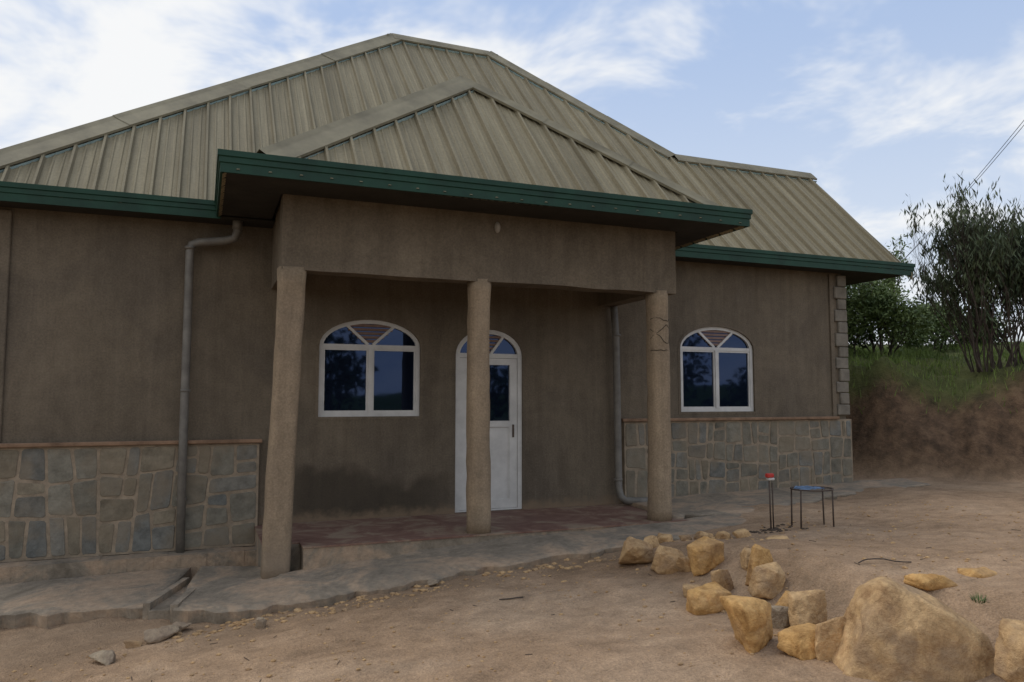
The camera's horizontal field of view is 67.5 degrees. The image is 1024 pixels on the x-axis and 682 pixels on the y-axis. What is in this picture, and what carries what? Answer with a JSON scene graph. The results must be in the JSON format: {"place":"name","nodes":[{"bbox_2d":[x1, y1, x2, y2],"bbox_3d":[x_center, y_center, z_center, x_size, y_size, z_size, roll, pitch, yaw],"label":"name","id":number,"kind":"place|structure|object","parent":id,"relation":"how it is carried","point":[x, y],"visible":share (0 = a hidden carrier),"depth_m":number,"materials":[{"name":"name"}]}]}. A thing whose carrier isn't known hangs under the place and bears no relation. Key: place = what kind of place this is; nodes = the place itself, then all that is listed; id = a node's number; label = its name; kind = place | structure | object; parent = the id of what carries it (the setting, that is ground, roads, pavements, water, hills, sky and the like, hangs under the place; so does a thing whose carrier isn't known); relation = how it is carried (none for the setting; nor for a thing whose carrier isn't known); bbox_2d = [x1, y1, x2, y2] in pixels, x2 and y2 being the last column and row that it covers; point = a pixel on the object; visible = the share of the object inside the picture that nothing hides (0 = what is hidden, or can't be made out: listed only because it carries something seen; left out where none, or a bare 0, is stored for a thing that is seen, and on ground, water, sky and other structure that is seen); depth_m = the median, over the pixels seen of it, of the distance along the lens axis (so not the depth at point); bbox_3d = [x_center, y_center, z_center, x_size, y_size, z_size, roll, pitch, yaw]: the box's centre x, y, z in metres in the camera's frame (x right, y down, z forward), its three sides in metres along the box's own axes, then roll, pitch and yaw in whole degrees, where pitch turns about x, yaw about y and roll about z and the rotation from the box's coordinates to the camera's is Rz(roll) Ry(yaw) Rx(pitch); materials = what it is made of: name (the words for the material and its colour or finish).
{"place":"outdoors","nodes":[
{"label":"outdoors","id":0,"kind":"place"},
{"bbox_2d":[0,342,1023,681],"bbox_3d":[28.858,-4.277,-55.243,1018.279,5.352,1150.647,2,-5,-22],"label":"ground","id":1,"kind":"structure","parent":0,"point":[964,452],"depth_m":6.17,"materials":[{"name":"brown soil"}]},
{"bbox_2d":[0,567,190,628],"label":"slab","id":2,"kind":"structure","parent":1,"relation":"on","point":[49,603],"depth_m":7.22,"materials":[{"name":"concrete"}]},
{"bbox_2d":[0,546,256,583],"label":"plinth ledge","id":3,"kind":"object","parent":2,"relation":"on","point":[41,570],"visible":0.67,"depth_m":8.08,"materials":[{"name":"concrete"}]},
{"bbox_2d":[175,220,242,552],"bbox_3d":[-3.414,0.458,8.666,0.619,3.769,0.167,1,-4,-12],"label":"downpipe","id":4,"kind":"object","parent":3,"relation":"on","point":[185,390],"visible":0.97,"depth_m":8.57,"materials":[{"name":"grey plastic"}]},
{"bbox_2d":[88,650,114,665],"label":"rock","id":5,"kind":"object","parent":1,"relation":"on","point":[105,657],"visible":0.95,"depth_m":5.67,"materials":[{"name":"grey stone"}]},
{"bbox_2d":[123,640,142,648],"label":"rock","id":6,"kind":"object","parent":1,"relation":"on","point":[128,644],"visible":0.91,"depth_m":6.01,"materials":[{"name":"brown stone"}]},
{"bbox_2d":[143,626,178,643],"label":"rock","id":7,"kind":"object","parent":1,"relation":"on","point":[155,635],"visible":1,"depth_m":6.12,"materials":[{"name":"grey stone"}]},
{"bbox_2d":[142,578,196,622],"bbox_3d":[-3.160,2.451,7.228,0.333,0.215,1.126,1,-4,-7],"label":"drain channel","id":8,"kind":"object","parent":1,"relation":"on","point":[165,602],"visible":0.55,"depth_m":6.95,"materials":[{"name":"concrete"}]},
{"bbox_2d":[171,621,191,631],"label":"rock","id":9,"kind":"object","parent":1,"relation":"on","point":[182,625],"visible":0.73,"depth_m":6.35,"materials":[{"name":"grey stone"}]},
{"bbox_2d":[255,617,266,627],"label":"rock","id":10,"kind":"object","parent":1,"relation":"on","point":[261,622],"visible":1,"depth_m":6.26,"materials":[{"name":"grey stone"}]},
{"bbox_2d":[0,207,845,562],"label":"front wall","id":11,"kind":"structure","parent":1,"relation":"on","point":[94,327],"depth_m":9.30,"materials":[{"name":"paint"}]},
{"bbox_2d":[0,443,258,562],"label":"stone cladding","id":12,"kind":"structure","parent":11,"relation":"attached to","point":[70,502],"depth_m":8.33,"materials":[{"name":"grey stone"}]},
{"bbox_2d":[318,320,419,416],"bbox_3d":[-1.778,0.338,9.595,1.266,1.206,0.060,2,-5,-22],"label":"frame","id":13,"kind":"object","parent":11,"relation":"attached to","point":[389,324],"visible":0.96,"depth_m":9.56,"materials":[{"name":"white paint"}]},
{"bbox_2d":[322,326,415,412],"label":"mullions","id":14,"kind":"object","parent":13,"relation":"attached to","point":[369,350],"visible":1,"depth_m":9.56,"materials":[{"name":"white paint"}]},
{"bbox_2d":[348,324,392,342],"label":"louvers","id":15,"kind":"object","parent":14,"relation":"attached to","point":[369,333],"visible":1,"depth_m":9.61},
{"bbox_2d":[324,324,414,410],"bbox_3d":[-1.780,0.338,9.599,1.246,1.186,0.001,2,-5,-22],"label":"glass","id":16,"kind":"object","parent":13,"relation":"attached to","point":[345,381],"visible":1,"depth_m":9.57,"materials":[{"name":"blue glass"}]},
{"bbox_2d":[314,317,423,419],"bbox_3d":[-1.758,0.334,9.546,1.350,1.280,0.026,2,-5,-22],"label":"window reveal","id":17,"kind":"object","parent":11,"relation":"attached to","point":[411,330],"depth_m":9.53,"materials":[{"name":"paint"}]},
{"bbox_2d":[0,416,839,447],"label":"plinth band","id":18,"kind":"object","parent":11,"relation":"attached to","point":[100,443],"visible":0.89,"depth_m":8.64,"materials":[{"name":"paint"}]},
{"bbox_2d":[455,330,521,512],"bbox_3d":[-0.316,1.034,10.129,0.936,2.373,0.070,2,-5,-22],"label":"door frame","id":19,"kind":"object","parent":11,"relation":"attached to","point":[512,341],"depth_m":10.19,"materials":[{"name":"white paint"}]},
{"bbox_2d":[460,335,515,420],"bbox_3d":[-0.319,0.484,10.180,0.916,1.248,0.001,2,-5,-22],"label":"glass","id":20,"kind":"object","parent":19,"relation":"attached to","point":[499,390],"visible":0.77,"depth_m":10.23,"materials":[{"name":"blue glass"}]},
{"bbox_2d":[459,337,517,509],"bbox_3d":[-0.316,1.060,10.127,0.816,2.270,0.062,2,-5,-22],"label":"door leaf","id":21,"kind":"object","parent":19,"relation":"attached to","point":[503,474],"visible":0.63,"depth_m":10.15,"materials":[{"name":"white paint"}]},
{"bbox_2d":[489,336,500,351],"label":"louvers","id":22,"kind":"object","parent":19,"relation":"attached to","point":[494,337],"visible":0.36,"depth_m":10.21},
{"bbox_2d":[610,306,647,503],"bbox_3d":[1.738,0.882,10.640,0.720,2.744,0.178,0,-4,1],"label":"downpipe","id":23,"kind":"object","parent":11,"relation":"attached to","point":[618,478],"visible":0.89,"depth_m":10.62,"materials":[{"name":"grey plastic"}]},
{"bbox_2d":[680,327,753,411],"bbox_3d":[3.067,0.422,11.551,1.336,1.276,0.060,2,-5,-22],"label":"frame","id":24,"kind":"object","parent":11,"relation":"attached to","point":[748,344],"visible":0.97,"depth_m":11.58,"materials":[{"name":"white paint"}]},
{"bbox_2d":[682,330,747,406],"bbox_3d":[3.065,0.423,11.556,1.316,1.256,0.001,2,-5,-22],"label":"glass","id":25,"kind":"object","parent":24,"relation":"attached to","point":[698,380],"visible":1,"depth_m":11.54,"materials":[{"name":"blue glass"}]},
{"bbox_2d":[682,332,749,407],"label":"mullions","id":26,"kind":"object","parent":24,"relation":"attached to","point":[715,351],"visible":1,"depth_m":11.52,"materials":[{"name":"white paint"}]},
{"bbox_2d":[698,330,730,345],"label":"louvers","id":27,"kind":"object","parent":26,"relation":"attached to","point":[707,334],"visible":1,"depth_m":11.57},
{"bbox_2d":[678,324,757,413],"bbox_3d":[3.087,0.419,11.502,1.420,1.350,0.026,2,-5,-22],"label":"window reveal","id":28,"kind":"object","parent":11,"relation":"attached to","point":[755,411],"depth_m":11.55,"materials":[{"name":"paint"}]},
{"bbox_2d":[621,419,852,496],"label":"stone cladding","id":29,"kind":"structure","parent":11,"relation":"attached to","point":[725,456],"depth_m":11.46,"materials":[{"name":"grey stone"}]},
{"bbox_2d":[833,275,849,414],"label":"corner quoins","id":30,"kind":"object","parent":11,"relation":"attached to","point":[840,319],"visible":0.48,"depth_m":12.39,"materials":[{"name":"stone"}]},
{"bbox_2d":[427,579,439,585],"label":"rock","id":31,"kind":"object","parent":1,"relation":"on","point":[432,582],"visible":1,"depth_m":7.09,"materials":[{"name":"grey stone"}]},
{"bbox_2d":[255,526,618,571],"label":"porch slab","id":32,"kind":"structure","parent":1,"relation":"on","point":[305,559],"depth_m":7.84,"materials":[{"name":"grey concrete"}]},
{"bbox_2d":[255,504,686,548],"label":"porch floor","id":33,"kind":"structure","parent":32,"relation":"on","point":[317,534],"depth_m":8.89,"materials":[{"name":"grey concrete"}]},
{"bbox_2d":[466,279,490,533],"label":"porch column","id":34,"kind":"structure","parent":32,"relation":"on","point":[478,449],"depth_m":8.42,"materials":[{"name":"beige concrete"}]},
{"bbox_2d":[271,194,676,306],"bbox_3d":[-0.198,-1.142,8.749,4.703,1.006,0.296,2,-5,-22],"label":"porch beam","id":35,"kind":"structure","parent":34,"relation":"on","point":[319,236],"depth_m":8.49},
{"bbox_2d":[233,89,744,226],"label":"porch roof front","id":36,"kind":"structure","parent":35,"relation":"on","point":[475,134],"depth_m":8.83,"materials":[{"name":"metal"}]},
{"bbox_2d":[494,222,499,232],"bbox_3d":[-0.163,-1.277,8.615,0.066,0.130,0.070,2,-5,-22],"label":"wall lamp","id":37,"kind":"object","parent":35,"relation":"attached to","point":[497,227],"visible":1,"depth_m":8.59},
{"bbox_2d":[172,513,745,623],"bbox_3d":[0.165,2.304,8.102,6.742,0.522,1.832,1,-5,-14],"label":"concrete apron","id":38,"kind":"object","parent":1,"relation":"on","point":[221,594],"visible":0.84,"depth_m":7.50,"materials":[{"name":"grey concrete"}]},
{"bbox_2d":[260,266,307,578],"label":"porch column","id":39,"kind":"structure","parent":38,"relation":"on","point":[277,530],"depth_m":7.63,"materials":[{"name":"beige concrete"}]},
{"bbox_2d":[645,290,671,521],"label":"porch column","id":40,"kind":"structure","parent":38,"relation":"on","point":[659,477],"depth_m":9.30,"materials":[{"name":"beige concrete"}]},
{"bbox_2d":[650,317,668,350],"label":"wire ties","id":41,"kind":"object","parent":40,"relation":"attached to","point":[659,335],"visible":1,"depth_m":9.35,"materials":[{"name":"black metal"}]},
{"bbox_2d":[4,501,1023,681],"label":"pebbles","id":42,"kind":"object","parent":1,"relation":"on","point":[296,610],"visible":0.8,"depth_m":6.49,"materials":[{"name":"beige stone"}]},
{"bbox_2d":[70,522,1020,681],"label":"twigs","id":43,"kind":"object","parent":1,"relation":"on","point":[673,601],"visible":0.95,"depth_m":5.99,"materials":[{"name":"brown wood"}]},
{"bbox_2d":[618,537,652,564],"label":"rock","id":44,"kind":"object","parent":1,"relation":"on","point":[635,551],"visible":1,"depth_m":7.26,"materials":[{"name":"beige stone"}]},
{"bbox_2d":[644,535,659,548],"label":"rock","id":45,"kind":"object","parent":1,"relation":"on","point":[652,540],"visible":0.6,"depth_m":7.71,"materials":[{"name":"beige stone"}]},
{"bbox_2d":[657,532,672,543],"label":"rock","id":46,"kind":"object","parent":1,"relation":"on","point":[662,537],"visible":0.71,"depth_m":7.84,"materials":[{"name":"beige stone"}]},
{"bbox_2d":[650,546,683,574],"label":"rock","id":47,"kind":"object","parent":1,"relation":"on","point":[664,560],"visible":0.73,"depth_m":6.95,"materials":[{"name":"beige stone"}]},
{"bbox_2d":[675,555,691,571],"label":"rock","id":48,"kind":"object","parent":1,"relation":"on","point":[683,564],"visible":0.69,"depth_m":6.81,"materials":[{"name":"beige stone"}]},
{"bbox_2d":[679,535,691,540],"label":"rock","id":49,"kind":"object","parent":1,"relation":"on","point":[684,537],"visible":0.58,"depth_m":7.86,"materials":[{"name":"brown stone"}]},
{"bbox_2d":[683,583,702,596],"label":"rock","id":50,"kind":"object","parent":1,"relation":"on","point":[687,587],"visible":0.38,"depth_m":6.21,"materials":[{"name":"beige stone"}]},
{"bbox_2d":[694,530,712,539],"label":"rock","id":51,"kind":"object","parent":1,"relation":"on","point":[700,534],"visible":0.6,"depth_m":7.87,"materials":[{"name":"beige stone"}]},
{"bbox_2d":[687,537,723,575],"bbox_3d":[1.696,1.890,6.721,0.295,0.319,0.247,2,-5,-22],"label":"rock","id":52,"kind":"object","parent":1,"relation":"on","point":[705,555],"visible":0.98,"depth_m":6.64,"materials":[{"name":"beige stone"}]},
{"bbox_2d":[686,582,729,615],"bbox_3d":[1.490,2.000,5.912,0.345,0.233,0.306,2,-5,-22],"label":"rock","id":53,"kind":"object","parent":1,"relation":"on","point":[703,600],"visible":0.85,"depth_m":5.80,"materials":[{"name":"beige stone"}]},
{"bbox_2d":[710,569,733,591],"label":"rock","id":54,"kind":"object","parent":1,"relation":"on","point":[722,578],"visible":0.65,"depth_m":6.17,"materials":[{"name":"beige stone"}]},
{"bbox_2d":[715,531,730,538],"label":"rock","id":55,"kind":"object","parent":1,"relation":"on","point":[722,535],"visible":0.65,"depth_m":7.86,"materials":[{"name":"beige stone"}]},
{"bbox_2d":[732,528,750,537],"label":"rock","id":56,"kind":"object","parent":1,"relation":"on","point":[740,533],"visible":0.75,"depth_m":7.86,"materials":[{"name":"beige stone"}]},
{"bbox_2d":[740,547,751,570],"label":"rock","id":57,"kind":"object","parent":1,"relation":"on","point":[745,554],"visible":0.49,"depth_m":6.41,"materials":[{"name":"beige stone"}]},
{"bbox_2d":[720,597,773,653],"bbox_3d":[1.557,1.864,4.988,0.376,0.381,0.305,2,-5,-22],"label":"rock","id":58,"kind":"object","parent":1,"relation":"on","point":[751,621],"visible":0.91,"depth_m":4.88,"materials":[{"name":"beige stone"}]},
{"bbox_2d":[745,543,772,585],"bbox_3d":[1.973,1.820,6.193,0.158,0.343,0.288,-4,-6,44],"label":"rock","id":59,"kind":"object","parent":1,"relation":"on","point":[760,554],"visible":0.64,"depth_m":6.14,"materials":[{"name":"beige stone"}]},
{"bbox_2d":[747,561,784,598],"bbox_3d":[1.966,1.836,5.914,0.322,0.263,0.224,2,-5,-22],"label":"rock","id":60,"kind":"object","parent":1,"relation":"on","point":[767,580],"visible":0.95,"depth_m":5.82,"materials":[{"name":"beige stone"}]},
{"bbox_2d":[765,473,774,528],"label":"marker rods","id":61,"kind":"object","parent":1,"relation":"on","point":[769,476],"visible":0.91,"depth_m":8.26,"materials":[{"name":"metal"}]},
{"bbox_2d":[765,535,789,538],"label":"rock","id":62,"kind":"object","parent":1,"relation":"on","point":[776,537],"visible":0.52,"depth_m":7.20,"materials":[{"name":"beige stone"}]},
{"bbox_2d":[626,478,930,518],"bbox_3d":[4.153,2.245,10.938,5.200,0.262,1.450,2,-5,-22],"label":"side apron","id":63,"kind":"object","parent":1,"relation":"on","point":[695,505],"visible":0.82,"depth_m":10.71,"materials":[{"name":"concrete"}]},
{"bbox_2d":[749,524,808,533],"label":"soil clods","id":64,"kind":"object","parent":1,"relation":"on","point":[776,529],"visible":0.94,"depth_m":8.20,"materials":[{"name":"black soil"}]},
{"bbox_2d":[771,604,789,628],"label":"rock","id":65,"kind":"object","parent":1,"relation":"on","point":[780,616],"visible":0.46,"depth_m":5.31,"materials":[{"name":"grey stone"}]},
{"bbox_2d":[776,591,790,605],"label":"rock","id":66,"kind":"object","parent":1,"relation":"on","point":[783,601],"visible":0.26,"depth_m":5.58,"materials":[{"name":"beige stone"}]},
{"bbox_2d":[777,623,815,659],"bbox_3d":[1.844,1.899,4.813,0.333,0.175,0.257,2,-5,-22],"label":"rock","id":67,"kind":"object","parent":1,"relation":"on","point":[798,641],"visible":0.71,"depth_m":4.74,"materials":[{"name":"beige stone"}]},
{"bbox_2d":[788,591,827,627],"bbox_3d":[2.023,1.882,5.260,0.325,0.335,0.190,3,-5,-32],"label":"rock","id":68,"kind":"object","parent":1,"relation":"on","point":[807,607],"visible":0.67,"depth_m":5.20,"materials":[{"name":"beige stone"}]},
{"bbox_2d":[790,485,834,527],"bbox_3d":[3.269,1.817,8.346,0.478,0.462,0.418,2,-5,-22],"label":"metal stand","id":69,"kind":"object","parent":1,"relation":"on","point":[803,488],"visible":0.95,"depth_m":8.26,"materials":[{"name":"black metal"}]},
{"bbox_2d":[815,617,845,660],"bbox_3d":[1.958,1.843,4.712,0.199,0.324,0.156,-1,-4,11],"label":"rock","id":70,"kind":"object","parent":1,"relation":"on","point":[829,634],"visible":0.69,"depth_m":4.65,"materials":[{"name":"beige stone"}]},
{"bbox_2d":[845,287,870,315],"bbox_3d":[6.335,-0.944,17.219,3.402,2.527,2.988,-4,-6,39],"label":"leafy bush","id":71,"kind":"object","parent":1,"relation":"on","point":[852,298],"visible":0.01,"depth_m":16.64,"materials":[{"name":"green plant"}]},
{"bbox_2d":[844,280,903,352],"bbox_3d":[6.640,-0.974,16.880,3.576,2.742,3.751,0,-4,2],"label":"leafy bush","id":72,"kind":"object","parent":1,"relation":"on","point":[863,289],"visible":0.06,"depth_m":16.43,"materials":[{"name":"green plant"}]},
{"bbox_2d":[851,234,912,351],"bbox_3d":[9.181,-1.040,19.068,1.607,2.893,2.184,-3,-5,31],"label":"sparse tree","id":73,"kind":"object","parent":1,"relation":"on","point":[893,279],"visible":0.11,"depth_m":18.46,"materials":[{"name":"green plant"}]},
{"bbox_2d":[845,276,949,356],"bbox_3d":[7.824,-0.512,16.848,3.074,1.983,2.647,-3,-5,35],"label":"leafy bush","id":74,"kind":"object","parent":1,"relation":"on","point":[896,320],"visible":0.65,"depth_m":16.25,"materials":[{"name":"green plant"}]},
{"bbox_2d":[835,576,996,681],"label":"boulder","id":75,"kind":"object","parent":1,"relation":"on","point":[895,630],"visible":0.96,"depth_m":4.34,"materials":[{"name":"beige stone"}]},
{"bbox_2d":[904,573,955,589],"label":"rock","id":76,"kind":"object","parent":1,"relation":"on","point":[931,581],"visible":0.95,"depth_m":5.25,"materials":[{"name":"beige stone"}]},
{"bbox_2d":[847,337,1023,413],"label":"grass","id":77,"kind":"structure","parent":1,"relation":"on","point":[916,353],"depth_m":15.14,"materials":[{"name":"green plant"}]},
{"bbox_2d":[876,301,1003,351],"bbox_3d":[10.228,-0.183,18.467,3.247,1.757,2.100,2,-5,-22],"label":"leafy bush","id":78,"kind":"object","parent":1,"relation":"on","point":[937,338],"visible":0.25,"depth_m":18.02,"materials":[{"name":"green plant"}]},
{"bbox_2d":[892,174,1023,371],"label":"broom tree","id":79,"kind":"object","parent":1,"relation":"on","point":[968,289],"visible":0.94,"depth_m":13.47,"materials":[{"name":"green plant"}]},
{"bbox_2d":[915,297,1014,348],"bbox_3d":[11.106,-0.355,19.083,2.717,1.761,2.048,-2,-5,19],"label":"leafy bush","id":80,"kind":"object","parent":1,"relation":"on","point":[999,329],"visible":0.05,"depth_m":18.67,"materials":[{"name":"green plant"}]},
{"bbox_2d":[956,567,996,577],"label":"rock","id":81,"kind":"object","parent":1,"relation":"on","point":[982,572],"visible":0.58,"depth_m":5.58,"materials":[{"name":"beige stone"}]},
{"bbox_2d":[970,591,986,603],"bbox_3d":[3.055,1.675,5.011,0.149,0.059,0.143,2,-5,-22],"label":"weed","id":82,"kind":"object","parent":1,"relation":"on","point":[978,599],"visible":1,"depth_m":5.01,"materials":[{"name":"green plant"}]},
{"bbox_2d":[943,190,1023,365],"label":"broom tree","id":83,"kind":"object","parent":1,"relation":"on","point":[1021,228],"visible":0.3,"depth_m":13.53,"materials":[{"name":"green plant"}]},
{"bbox_2d":[995,615,1023,681],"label":"boulder","id":84,"kind":"object","parent":1,"relation":"on","point":[1009,661],"visible":1,"depth_m":4.16,"materials":[{"name":"beige stone"}]},
{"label":"side walls","id":85,"kind":"object","parent":1,"relation":"on","visible":0},
{"bbox_2d":[0,33,816,205],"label":"roof caps","id":86,"kind":"object","parent":85,"relation":"on","point":[304,144],"visible":0.56,"depth_m":9.64,"materials":[{"name":"metal"}]},
{"bbox_2d":[0,41,897,269],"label":"roof front","id":87,"kind":"structure","parent":86,"relation":"attached to","point":[175,156],"depth_m":12.13,"materials":[{"name":"metal"}]},
{"bbox_2d":[0,149,915,275],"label":"fascia boards","id":88,"kind":"object","parent":86,"relation":"attached to","point":[263,165],"visible":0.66,"depth_m":8.15,"materials":[{"name":"green paint"}]},
{"bbox_2d":[864,228,912,279],"bbox_3d":[5.741,-1.996,14.686,0.022,2.300,4.390,2,-5,-22],"label":"rake board","id":89,"kind":"object","parent":86,"relation":"attached to","point":[911,277],"visible":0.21,"depth_m":12.97,"materials":[{"name":"beige metal"}]},
{"bbox_2d":[0,209,836,441],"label":"corner trim","id":90,"kind":"structure","parent":85,"relation":"attached to","point":[6,217],"depth_m":8.13,"materials":[{"name":"paint"}]},
{"bbox_2d":[0,172,903,285],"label":"soffit","id":91,"kind":"structure","parent":85,"relation":"attached to","point":[251,196],"depth_m":8.38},
{"bbox_2d":[219,173,226,215],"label":"porch roof","id":92,"kind":"structure","parent":91,"relation":"on","point":[222,191],"depth_m":7.66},
{"bbox_2d":[675,226,743,249],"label":"porch roof","id":93,"kind":"structure","parent":91,"relation":"on","point":[711,236],"depth_m":9.78,"materials":[{"name":"metal"}]},
{"bbox_2d":[0,0,1023,344],"label":"sky","id":94,"kind":"structure","parent":0,"point":[879,101],"materials":[{"name":"blue"}]},
{"bbox_3d":[11.102,0.021,22.237,0.800,4.550,0.171,2,-5,-22],"label":"utility pole","id":95,"kind":"object","parent":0,"visible":0},
{"bbox_2d":[904,120,1023,258],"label":"power cable","id":96,"kind":"object","parent":95,"relation":"attached to","point":[975,178],"visible":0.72,"depth_m":16.52,"materials":[{"name":"black rubber"}]}
]}

